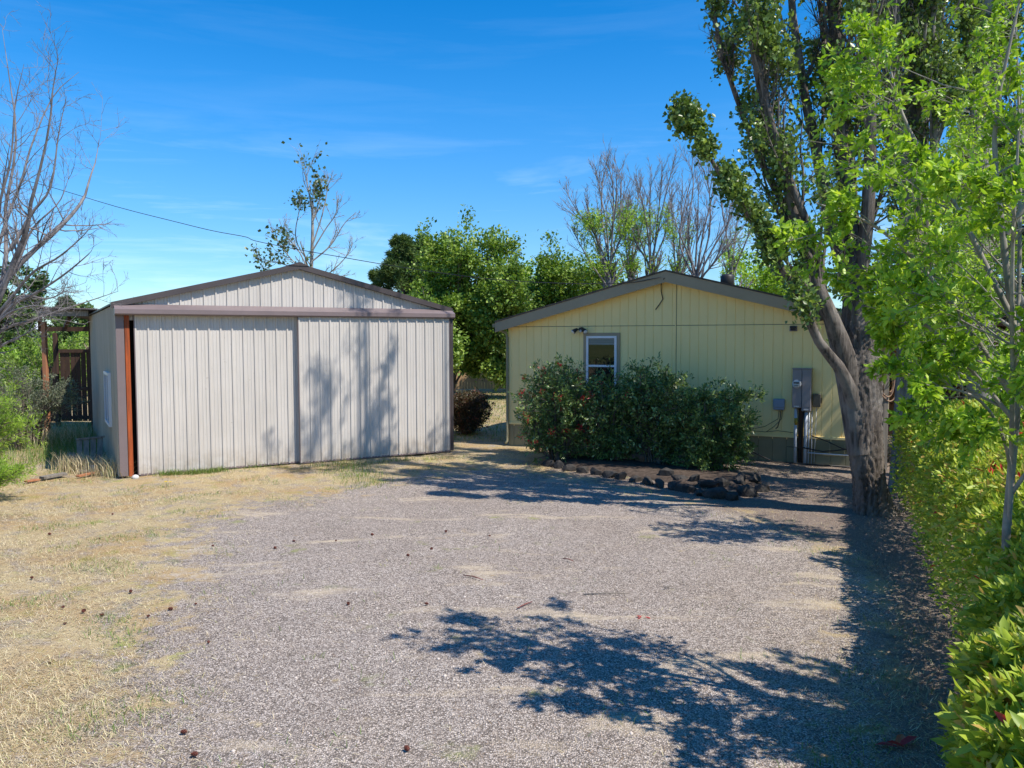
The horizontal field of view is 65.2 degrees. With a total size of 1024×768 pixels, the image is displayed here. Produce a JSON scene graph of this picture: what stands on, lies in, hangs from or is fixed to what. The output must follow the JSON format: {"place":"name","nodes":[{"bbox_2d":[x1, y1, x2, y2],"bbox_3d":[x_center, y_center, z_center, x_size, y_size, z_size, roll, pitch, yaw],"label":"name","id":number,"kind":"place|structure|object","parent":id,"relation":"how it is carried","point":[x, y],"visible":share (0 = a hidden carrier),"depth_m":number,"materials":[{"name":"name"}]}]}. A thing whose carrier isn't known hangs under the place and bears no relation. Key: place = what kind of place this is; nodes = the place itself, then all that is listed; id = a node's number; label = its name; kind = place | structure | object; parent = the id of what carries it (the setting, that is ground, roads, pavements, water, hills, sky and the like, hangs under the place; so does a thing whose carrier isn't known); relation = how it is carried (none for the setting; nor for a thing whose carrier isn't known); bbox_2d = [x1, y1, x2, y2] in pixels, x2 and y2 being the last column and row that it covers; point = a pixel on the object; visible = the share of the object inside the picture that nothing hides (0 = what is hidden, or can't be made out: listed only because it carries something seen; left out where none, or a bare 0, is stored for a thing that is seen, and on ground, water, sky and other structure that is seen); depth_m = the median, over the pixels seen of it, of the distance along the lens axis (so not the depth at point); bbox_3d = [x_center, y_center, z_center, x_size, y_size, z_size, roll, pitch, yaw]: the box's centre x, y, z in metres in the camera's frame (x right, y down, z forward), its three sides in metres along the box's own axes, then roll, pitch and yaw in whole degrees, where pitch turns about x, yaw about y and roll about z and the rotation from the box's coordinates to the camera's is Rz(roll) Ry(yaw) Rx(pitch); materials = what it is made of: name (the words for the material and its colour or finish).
{"place":"outdoors","nodes":[
{"label":"outdoors","id":0,"kind":"place"},
{"bbox_2d":[22,419,134,480],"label":"tall grass","id":1,"kind":"structure","parent":0,"point":[106,469],"depth_m":16.53,"materials":[{"name":"plant"}]},
{"bbox_2d":[157,455,442,487],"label":"green grass","id":2,"kind":"structure","parent":0,"point":[198,470],"depth_m":16.40,"materials":[{"name":"plant"}]},
{"bbox_2d":[0,471,955,767],"bbox_3d":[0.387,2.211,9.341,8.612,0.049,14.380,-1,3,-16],"label":"gravel driveway","id":3,"kind":"structure","parent":0,"point":[403,502],"depth_m":7.38,"materials":[{"name":"gravel"}]},
{"bbox_2d":[584,592,628,594],"bbox_3d":[1.008,2.233,8.533,0.486,0.017,0.031,0,3,-2],"label":"twig","id":4,"kind":"object","parent":3,"relation":"on","point":[606,593],"visible":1,"depth_m":8.53,"materials":[{"name":"grey wood"}]},
{"bbox_2d":[453,391,505,441],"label":"green grass","id":5,"kind":"structure","parent":0,"point":[501,411],"depth_m":25.85,"materials":[{"name":"plant"}]},
{"bbox_2d":[0,353,988,767],"bbox_3d":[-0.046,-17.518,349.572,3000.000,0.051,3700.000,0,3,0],"label":"ground","id":6,"kind":"structure","parent":0,"point":[290,475],"depth_m":10.84,"materials":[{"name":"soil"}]},
{"bbox_2d":[0,266,34,354],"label":"leafy tree","id":7,"kind":"object","parent":6,"relation":"on","point":[9,334],"visible":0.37,"depth_m":57.84,"materials":[{"name":"green plant"}]},
{"bbox_2d":[0,455,37,490],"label":"willow bush","id":8,"kind":"object","parent":6,"relation":"on","point":[6,471],"visible":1,"depth_m":13.51,"materials":[{"name":"green plant"}]},
{"bbox_2d":[0,376,45,460],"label":"willow bush","id":9,"kind":"object","parent":6,"relation":"on","point":[17,425],"visible":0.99,"depth_m":14.97,"materials":[{"name":"green plant"}]},
{"bbox_2d":[0,262,49,348],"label":"leafy tree","id":10,"kind":"object","parent":6,"relation":"on","point":[37,284],"visible":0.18,"depth_m":61.82,"materials":[{"name":"leaf"},{"name":"grey brown bark"}]},
{"bbox_2d":[0,335,58,378],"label":"green bush","id":11,"kind":"object","parent":6,"relation":"on","point":[12,352],"visible":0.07,"depth_m":41.16,"materials":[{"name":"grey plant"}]},
{"bbox_2d":[24,479,39,482],"bbox_3d":[-9.230,1.856,15.386,0.120,0.030,0.253,1,4,26],"label":"plank","id":12,"kind":"object","parent":6,"relation":"on","point":[31,480],"visible":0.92,"depth_m":15.34,"materials":[{"name":"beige wood"}]},
{"bbox_2d":[0,325,88,419],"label":"green bush","id":13,"kind":"object","parent":6,"relation":"on","point":[34,360],"visible":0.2,"depth_m":26.53,"materials":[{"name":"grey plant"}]},
{"bbox_2d":[0,359,89,449],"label":"sage bush","id":14,"kind":"object","parent":6,"relation":"on","point":[57,394],"visible":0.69,"depth_m":19.96,"materials":[{"name":"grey plant"}]},
{"bbox_2d":[5,331,88,395],"bbox_3d":[-21.166,-1.041,38.176,5.586,3.265,5.263,2,4,30],"label":"green bush","id":15,"kind":"object","parent":6,"relation":"on","point":[86,344],"visible":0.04,"depth_m":37.91,"materials":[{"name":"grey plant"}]},
{"bbox_2d":[39,472,67,478],"bbox_3d":[-9.041,1.808,15.775,0.160,0.060,0.481,2,4,27],"label":"plank","id":16,"kind":"object","parent":6,"relation":"on","point":[53,475],"visible":1,"depth_m":15.72,"materials":[{"name":"grey wood"}]},
{"bbox_2d":[47,295,79,334],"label":"fir tree","id":17,"kind":"object","parent":6,"relation":"on","point":[63,317],"visible":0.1,"depth_m":69.45,"materials":[{"name":"green plant"}]},
{"bbox_2d":[0,415,127,479],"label":"tall grass","id":18,"kind":"structure","parent":6,"relation":"on","point":[58,451],"depth_m":19.32,"materials":[{"name":"plant"}]},
{"bbox_2d":[0,4,131,358],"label":"bare tree","id":19,"kind":"object","parent":6,"relation":"on","point":[16,263],"visible":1,"depth_m":10.80,"materials":[{"name":"plant"}]},
{"bbox_2d":[41,349,90,421],"bbox_3d":[-14.013,0.049,25.431,1.920,2.310,0.075,0,3,0],"label":"plank fence","id":20,"kind":"object","parent":6,"relation":"on","point":[78,369],"visible":0.55,"depth_m":25.43,"materials":[{"name":"brown wood"}]},
{"bbox_2d":[38,307,97,435],"bbox_3d":[-12.987,-0.392,23.565,3.558,3.641,3.700,0,3,0],"label":"open shelter","id":21,"kind":"object","parent":6,"relation":"on","point":[83,313],"visible":0.35,"depth_m":22.82,"materials":[{"name":"brown wood"}]},
{"bbox_2d":[47,300,93,348],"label":"leafy tree","id":22,"kind":"object","parent":6,"relation":"on","point":[65,334],"visible":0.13,"depth_m":60.77,"materials":[{"name":"green plant"}]},
{"bbox_2d":[68,452,86,472],"bbox_3d":[-9.437,1.688,17.351,0.140,0.090,2.682,-2,4,-34],"label":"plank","id":23,"kind":"object","parent":6,"relation":"on","point":[72,453],"visible":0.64,"depth_m":17.91,"materials":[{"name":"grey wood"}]},
{"bbox_2d":[76,471,98,476],"bbox_3d":[-8.494,1.801,16.042,0.100,0.045,0.534,1,4,19],"label":"plank","id":24,"kind":"object","parent":6,"relation":"on","point":[84,474],"visible":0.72,"depth_m":15.91,"materials":[{"name":"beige wood"}]},
{"bbox_2d":[76,436,104,462],"bbox_3d":[-9.329,1.457,17.680,0.573,0.588,0.249,-1,3,-17],"label":"slatted pallet","id":25,"kind":"object","parent":6,"relation":"on","point":[92,445],"visible":0.7,"depth_m":17.70,"materials":[{"name":"grey wood"}]},
{"bbox_2d":[89,262,454,476],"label":"metal shed","id":26,"kind":"structure","parent":6,"relation":"on","point":[300,362],"depth_m":17.23,"materials":[{"name":"white metal"}]},
{"bbox_2d":[103,371,111,426],"bbox_3d":[-8.798,0.305,17.425,0.075,1.140,1.400,-2,4,-30],"label":"window","id":27,"kind":"structure","parent":26,"relation":"in","point":[106,375],"depth_m":17.28,"materials":[{"name":"glass"}]},
{"bbox_2d":[133,315,299,475],"bbox_3d":[-6.014,0.180,16.640,3.309,3.195,0.057,-2,4,-30],"label":"sliding door","id":28,"kind":"structure","parent":26,"relation":"in","point":[211,391],"depth_m":16.55,"materials":[{"name":"beige metal"}]},
{"bbox_2d":[297,317,450,463],"bbox_3d":[-3.056,0.087,18.232,3.634,3.190,0.057,-2,4,-30],"label":"sliding door","id":29,"kind":"structure","parent":26,"relation":"in","point":[368,387],"depth_m":18.16,"materials":[{"name":"beige metal"}]},
{"bbox_2d":[244,138,365,276],"bbox_3d":[-7.749,-4.031,30.052,4.435,10.090,3.198,-1,3,-16],"label":"aspen tree","id":30,"kind":"object","parent":6,"relation":"on","point":[317,190],"visible":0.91,"depth_m":29.53,"materials":[{"name":"green plant"}]},
{"bbox_2d":[367,267,388,289],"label":"pine tree","id":31,"kind":"object","parent":6,"relation":"on","point":[371,276],"visible":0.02,"depth_m":45.49,"materials":[{"name":"green plant"}]},
{"bbox_2d":[372,232,429,295],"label":"pine tree","id":32,"kind":"object","parent":6,"relation":"on","point":[400,253],"visible":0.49,"depth_m":45.05,"materials":[{"name":"green plant"}]},
{"bbox_2d":[396,233,442,291],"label":"pine tree","id":33,"kind":"object","parent":6,"relation":"on","point":[418,247],"visible":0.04,"depth_m":47.11,"materials":[{"name":"green plant"}]},
{"bbox_2d":[402,281,470,375],"bbox_3d":[-3.779,-1.824,34.117,3.832,5.191,3.124,-1,3,-17],"label":"leafy tree","id":34,"kind":"object","parent":6,"relation":"on","point":[458,345],"visible":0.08,"depth_m":33.91,"materials":[{"name":"green plant"}]},
{"bbox_2d":[404,203,525,393],"bbox_3d":[-2.243,-4.016,37.822,5.890,9.134,5.347,0,3,0],"label":"leafy tree","id":35,"kind":"object","parent":6,"relation":"on","point":[448,255],"visible":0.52,"depth_m":37.09,"materials":[{"name":"green plant"}]},
{"bbox_2d":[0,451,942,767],"bbox_3d":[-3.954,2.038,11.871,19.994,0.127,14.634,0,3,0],"label":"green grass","id":36,"kind":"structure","parent":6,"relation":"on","point":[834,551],"depth_m":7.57,"materials":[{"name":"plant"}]},
{"bbox_2d":[453,386,495,435],"bbox_3d":[-1.330,0.778,22.878,1.736,1.428,1.541,0,3,0],"label":"shrub","id":37,"kind":"object","parent":6,"relation":"on","point":[471,408],"visible":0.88,"depth_m":22.64,"materials":[{"name":"brown plant"}]},
{"bbox_2d":[456,371,505,388],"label":"cedar fence","id":38,"kind":"object","parent":6,"relation":"on","point":[461,383],"visible":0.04,"depth_m":42.27,"materials":[{"name":"wood"}]},
{"bbox_2d":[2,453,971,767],"bbox_3d":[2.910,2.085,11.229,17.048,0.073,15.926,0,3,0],"label":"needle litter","id":39,"kind":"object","parent":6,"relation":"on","point":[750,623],"visible":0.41,"depth_m":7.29,"materials":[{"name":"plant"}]},
{"bbox_2d":[460,246,536,391],"bbox_3d":[-0.099,-2.792,36.062,4.028,6.880,4.358,-3,4,-37],"label":"leafy tree","id":40,"kind":"object","parent":6,"relation":"on","point":[493,301],"visible":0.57,"depth_m":35.09,"materials":[{"name":"green plant"}]},
{"bbox_2d":[516,253,555,301],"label":"leafy tree","id":41,"kind":"object","parent":6,"relation":"on","point":[526,272],"visible":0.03,"depth_m":50.12,"materials":[{"name":"green plant"}]},
{"bbox_2d":[541,459,554,466],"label":"border rock","id":42,"kind":"object","parent":6,"relation":"on","point":[549,463],"visible":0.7,"depth_m":17.12,"materials":[{"name":"stone"}]},
{"bbox_2d":[553,460,563,468],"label":"border rock","id":43,"kind":"object","parent":6,"relation":"on","point":[558,464],"visible":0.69,"depth_m":16.86,"materials":[{"name":"stone"}]},
{"bbox_2d":[524,230,595,308],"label":"leafy tree","id":44,"kind":"object","parent":6,"relation":"on","point":[559,271],"visible":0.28,"depth_m":38.48,"materials":[{"name":"green plant"}]},
{"bbox_2d":[510,352,611,463],"bbox_3d":[1.065,0.532,17.633,2.349,2.506,2.169,0,3,0],"label":"shrub","id":45,"kind":"object","parent":6,"relation":"on","point":[557,421],"visible":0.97,"depth_m":17.23,"materials":[{"name":"green plant"}]},
{"bbox_2d":[562,464,575,470],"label":"border rock","id":46,"kind":"object","parent":6,"relation":"on","point":[569,467],"visible":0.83,"depth_m":16.52,"materials":[{"name":"stone"}]},
{"bbox_2d":[576,466,588,473],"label":"border rock","id":47,"kind":"object","parent":6,"relation":"on","point":[583,470],"visible":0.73,"depth_m":16.28,"materials":[{"name":"stone"}]},
{"bbox_2d":[590,467,601,474],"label":"border rock","id":48,"kind":"object","parent":6,"relation":"on","point":[594,471],"visible":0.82,"depth_m":16.00,"materials":[{"name":"stone"}]},
{"bbox_2d":[554,138,641,289],"bbox_3d":[3.545,-4.688,33.723,3.642,10.917,4.163,0,3,0],"label":"bare tree","id":49,"kind":"object","parent":6,"relation":"on","point":[610,274],"visible":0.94,"depth_m":33.31,"materials":[{"name":"brown plant"}]},
{"bbox_2d":[570,243,627,291],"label":"leafy tree","id":50,"kind":"object","parent":6,"relation":"on","point":[591,274],"visible":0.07,"depth_m":40.48,"materials":[{"name":"green plant"}]},
{"bbox_2d":[602,470,617,477],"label":"border rock","id":51,"kind":"object","parent":6,"relation":"on","point":[608,474],"visible":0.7,"depth_m":15.71,"materials":[{"name":"stone"}]},
{"bbox_2d":[614,471,626,479],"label":"border rock","id":52,"kind":"object","parent":6,"relation":"on","point":[621,476],"visible":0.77,"depth_m":15.48,"materials":[{"name":"stone"}]},
{"bbox_2d":[608,170,656,280],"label":"bare tree","id":53,"kind":"object","parent":6,"relation":"on","point":[631,258],"visible":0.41,"depth_m":37.49,"materials":[{"name":"brown plant"}]},
{"bbox_2d":[629,475,642,481],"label":"border rock","id":54,"kind":"object","parent":6,"relation":"on","point":[635,478],"visible":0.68,"depth_m":15.21,"materials":[{"name":"stone"}]},
{"bbox_2d":[642,476,653,485],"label":"border rock","id":55,"kind":"object","parent":6,"relation":"on","point":[646,480],"visible":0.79,"depth_m":14.96,"materials":[{"name":"stone"}]},
{"bbox_2d":[617,145,681,278],"bbox_3d":[6.104,-4.885,35.752,2.905,11.061,2.875,0,3,0],"label":"bare tree","id":56,"kind":"object","parent":6,"relation":"on","point":[651,267],"visible":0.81,"depth_m":35.47,"materials":[{"name":"brown plant"}]},
{"bbox_2d":[554,454,761,490],"bbox_3d":[2.791,1.734,16.687,5.978,0.150,2.187,3,5,43],"label":"soil bed","id":57,"kind":"object","parent":6,"relation":"on","point":[630,467],"visible":0.56,"depth_m":16.02,"materials":[{"name":"soil"}]},
{"bbox_2d":[572,357,666,460],"bbox_3d":[2.262,0.731,17.424,1.936,2.644,1.933,-1,4,-21],"label":"shrub","id":58,"kind":"object","parent":57,"relation":"on","point":[609,430],"visible":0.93,"depth_m":17.10,"materials":[{"name":"green plant"}]},
{"bbox_2d":[611,352,695,465],"bbox_3d":[3.073,0.564,17.147,1.970,2.571,1.974,0,3,0],"label":"shrub","id":59,"kind":"object","parent":57,"relation":"on","point":[653,395],"visible":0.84,"depth_m":16.92,"materials":[{"name":"green plant"}]},
{"bbox_2d":[649,376,767,470],"bbox_3d":[4.137,0.857,16.590,2.188,2.032,1.904,-3,5,-44],"label":"shrub","id":60,"kind":"object","parent":57,"relation":"on","point":[711,441],"visible":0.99,"depth_m":16.23,"materials":[{"name":"green plant"}]},
{"bbox_2d":[654,477,664,488],"bbox_3d":[2.732,1.857,14.801,0.178,0.227,0.523,0,3,5],"label":"border rock","id":61,"kind":"object","parent":6,"relation":"on","point":[659,482],"visible":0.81,"depth_m":14.68,"materials":[{"name":"stone"}]},
{"bbox_2d":[658,467,673,475],"bbox_3d":[3.007,1.769,15.572,0.306,0.288,0.310,1,3,15],"label":"border rock","id":62,"kind":"object","parent":6,"relation":"on","point":[665,471],"visible":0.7,"depth_m":15.43,"materials":[{"name":"stone"}]},
{"bbox_2d":[492,269,849,465],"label":"yellow house","id":63,"kind":"structure","parent":6,"relation":"on","point":[700,329],"depth_m":18.20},
{"bbox_2d":[1,174,660,283],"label":"power line","id":64,"kind":"object","parent":63,"relation":"attached to","point":[368,261],"visible":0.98,"depth_m":21.10,"materials":[{"name":"black metal"}]},
{"bbox_2d":[571,327,587,333],"bbox_3d":[1.645,-1.289,19.302,0.418,0.169,0.227,1,4,25],"label":"flood light","id":65,"kind":"object","parent":63,"relation":"attached to","point":[580,329],"visible":1,"depth_m":19.30,"materials":[{"name":"black metal"}]},
{"bbox_2d":[583,333,619,394],"bbox_3d":[2.147,-0.414,19.218,0.920,1.630,0.045,1,4,25],"label":"window","id":66,"kind":"structure","parent":63,"relation":"in","point":[597,347],"depth_m":19.20,"materials":[{"name":"white plastic"}]},
{"bbox_2d":[753,399,792,432],"bbox_3d":[5.515,0.688,17.646,1.321,0.746,0.098,1,4,25],"label":"utility box","id":67,"kind":"object","parent":63,"relation":"attached to","point":[778,404],"visible":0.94,"depth_m":17.46,"materials":[{"name":"grey plastic"}]},
{"bbox_2d":[789,326,796,330],"bbox_3d":[6.066,-1.197,17.261,0.160,0.120,0.120,1,4,25],"label":"wall lamp","id":68,"kind":"object","parent":63,"relation":"attached to","point":[792,328],"visible":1,"depth_m":17.24,"materials":[{"name":"black metal"}]},
{"bbox_2d":[742,435,849,466],"bbox_3d":[6.201,1.409,17.228,2.513,0.624,0.217,2,4,27],"label":"cable","id":69,"kind":"object","parent":63,"relation":"attached to","point":[841,449],"visible":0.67,"depth_m":17.08,"materials":[{"name":"rubber"}]},
{"bbox_2d":[787,368,812,464],"bbox_3d":[6.187,0.709,17.210,0.510,2.100,0.311,1,4,25],"label":"electric meter cabinet","id":70,"kind":"object","parent":63,"relation":"attached to","point":[802,390],"visible":0.99,"depth_m":17.18,"materials":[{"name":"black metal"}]},
{"bbox_2d":[812,394,821,458],"bbox_3d":[6.540,0.950,17.172,0.180,1.480,0.098,1,4,25],"label":"disconnect box","id":71,"kind":"object","parent":63,"relation":"attached to","point":[817,400],"visible":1,"depth_m":17.10,"materials":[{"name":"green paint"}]},
{"bbox_2d":[807,452,848,455],"bbox_3d":[6.852,1.491,16.901,1.150,0.034,0.024,1,4,25],"label":"pipe","id":72,"kind":"object","parent":63,"relation":"attached to","point":[827,454],"visible":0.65,"depth_m":16.97,"materials":[{"name":"white plastic"}]},
{"bbox_2d":[667,481,677,489],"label":"border rock","id":73,"kind":"object","parent":6,"relation":"on","point":[671,484],"visible":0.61,"depth_m":14.46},
{"bbox_2d":[671,474,688,480],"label":"border rock","id":74,"kind":"object","parent":6,"relation":"on","point":[677,477],"visible":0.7,"depth_m":15.11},
{"bbox_2d":[664,166,698,273],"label":"bare tree","id":75,"kind":"object","parent":6,"relation":"on","point":[673,264],"visible":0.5,"depth_m":38.48,"materials":[{"name":"brown plant"}]},
{"bbox_2d":[673,483,696,492],"bbox_3d":[3.108,1.908,14.316,0.402,0.270,0.182,3,4,40],"label":"border rock","id":76,"kind":"object","parent":6,"relation":"on","point":[685,487],"visible":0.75,"depth_m":14.24,"materials":[{"name":"stone"}]},
{"bbox_2d":[688,474,699,481],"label":"border rock","id":77,"kind":"object","parent":6,"relation":"on","point":[695,477],"visible":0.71,"depth_m":14.89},
{"bbox_2d":[695,488,702,495],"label":"border rock","id":78,"kind":"object","parent":6,"relation":"on","point":[699,492],"visible":0.8,"depth_m":13.92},
{"bbox_2d":[697,480,718,487],"bbox_3d":[3.592,1.829,14.613,0.424,0.172,0.238,2,4,31],"label":"border rock","id":79,"kind":"object","parent":6,"relation":"on","point":[708,483],"visible":0.87,"depth_m":14.51,"materials":[{"name":"stone"}]},
{"bbox_2d":[662,141,758,277],"bbox_3d":[8.087,-4.524,32.527,3.926,10.705,2.397,0,3,0],"label":"bare tree","id":80,"kind":"object","parent":6,"relation":"on","point":[697,271],"visible":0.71,"depth_m":32.56,"materials":[{"name":"plant"}]},
{"bbox_2d":[702,487,728,498],"bbox_3d":[3.518,1.916,13.784,0.494,0.311,0.359,1,4,22],"label":"border rock","id":81,"kind":"object","parent":6,"relation":"on","point":[716,493],"visible":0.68,"depth_m":13.65,"materials":[{"name":"stone"}]},
{"bbox_2d":[714,477,731,486],"bbox_3d":[3.829,1.820,14.547,0.258,0.266,0.268,-2,4,-33],"label":"border rock","id":82,"kind":"object","parent":6,"relation":"on","point":[723,482],"visible":0.72,"depth_m":14.47,"materials":[{"name":"stone"}]},
{"bbox_2d":[725,491,738,500],"bbox_3d":[3.732,1.951,13.638,0.241,0.232,0.262,-1,3,-16],"label":"border rock","id":83,"kind":"object","parent":6,"relation":"on","point":[731,496],"visible":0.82,"depth_m":13.54,"materials":[{"name":"stone"}]},
{"bbox_2d":[714,157,764,287],"bbox_3d":[10.484,-4.912,36.895,2.382,10.962,2.897,2,4,28],"label":"bare tree","id":84,"kind":"object","parent":6,"relation":"on","point":[732,269],"visible":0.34,"depth_m":36.54,"materials":[{"name":"brown plant"}]},
{"bbox_2d":[736,472,745,484],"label":"border rock","id":85,"kind":"object","parent":6,"relation":"on","point":[740,477],"visible":0.66,"depth_m":14.60,"materials":[{"name":"stone"}]},
{"bbox_2d":[736,484,758,496],"bbox_3d":[4.092,1.899,13.889,0.385,0.316,0.204,1,3,15],"label":"border rock","id":86,"kind":"object","parent":6,"relation":"on","point":[746,490],"visible":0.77,"depth_m":13.82,"materials":[{"name":"stone"}]},
{"bbox_2d":[749,473,760,482],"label":"border rock","id":87,"kind":"object","parent":6,"relation":"on","point":[755,477],"visible":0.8,"depth_m":14.93,"materials":[{"name":"stone"}]},
{"bbox_2d":[754,484,769,491],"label":"border rock","id":88,"kind":"object","parent":6,"relation":"on","point":[762,487],"visible":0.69,"depth_m":14.21,"materials":[{"name":"stone"}]},
{"bbox_2d":[718,236,807,295],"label":"leafy tree","id":89,"kind":"object","parent":6,"relation":"on","point":[768,285],"visible":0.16,"depth_m":38.45,"materials":[{"name":"green plant"}]},
{"bbox_2d":[662,0,921,517],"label":"poplar tree","id":90,"kind":"object","parent":6,"relation":"on","point":[846,354],"visible":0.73,"depth_m":12.09,"materials":[{"name":"green plant"}]},
{"bbox_2d":[882,351,889,469],"bbox_3d":[7.633,0.546,16.375,0.100,2.453,0.090,0,3,0],"label":"wooden post","id":91,"kind":"object","parent":6,"relation":"on","point":[885,389],"visible":0.36,"depth_m":16.34,"materials":[{"name":"brown wood"}]},
{"bbox_2d":[882,374,894,401],"bbox_3d":[7.636,-0.063,16.309,0.464,0.855,0.193,0,3,0],"label":"garden hose","id":92,"kind":"object","parent":91,"relation":"hanging from","point":[892,389],"visible":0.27,"depth_m":16.30,"materials":[{"name":"rubber"}]},
{"bbox_2d":[767,0,1023,568],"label":"elm tree","id":93,"kind":"object","parent":6,"relation":"on","point":[912,285],"visible":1,"depth_m":5.16,"materials":[{"name":"green plant"}]},
{"bbox_2d":[875,734,917,746],"bbox_3d":[2.588,2.393,5.358,0.284,0.068,0.143,-1,4,-19],"label":"fallen leaf","id":94,"kind":"object","parent":6,"relation":"on","point":[901,739],"visible":0.98,"depth_m":5.36,"materials":[{"name":"plant"}]},
{"bbox_2d":[847,0,978,493],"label":"poplar tree","id":95,"kind":"object","parent":6,"relation":"on","point":[932,31],"visible":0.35,"depth_m":13.61,"materials":[{"name":"green plant"}]},
{"bbox_2d":[864,28,1023,420],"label":"elm tree","id":96,"kind":"object","parent":6,"relation":"on","point":[1001,396],"visible":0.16,"depth_m":9.56,"materials":[{"name":"green plant"}]},
{"bbox_2d":[875,57,1023,393],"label":"elm tree","id":97,"kind":"object","parent":6,"relation":"on","point":[967,242],"visible":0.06,"depth_m":12.58,"materials":[{"name":"green plant"}]},
{"bbox_2d":[880,321,1023,462],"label":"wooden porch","id":98,"kind":"object","parent":6,"relation":"on","point":[891,407],"visible":0.06,"depth_m":18.57,"materials":[{"name":"wood"}]},
{"bbox_2d":[885,54,1023,403],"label":"tree","id":99,"kind":"object","parent":6,"relation":"on","point":[1004,317],"visible":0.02,"depth_m":17.84,"materials":[{"name":"green plant"}]},
{"bbox_2d":[888,395,1023,767],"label":"hedge","id":100,"kind":"object","parent":6,"relation":"on","point":[984,710],"visible":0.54,"depth_m":5.41,"materials":[{"name":"green plant"}]},
{"bbox_2d":[945,0,1023,401],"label":"poplar tree","id":101,"kind":"object","parent":6,"relation":"on","point":[967,26],"visible":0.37,"depth_m":14.59,"materials":[{"name":"green plant"}]},
{"bbox_2d":[994,108,1023,320],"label":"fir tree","id":102,"kind":"object","parent":6,"relation":"on","point":[1022,245],"depth_m":19.86,"materials":[{"name":"green plant"}]},
{"bbox_2d":[0,0,1023,323],"label":"sky","id":103,"kind":"structure","parent":0,"point":[424,109],"materials":[{"name":"blue"}]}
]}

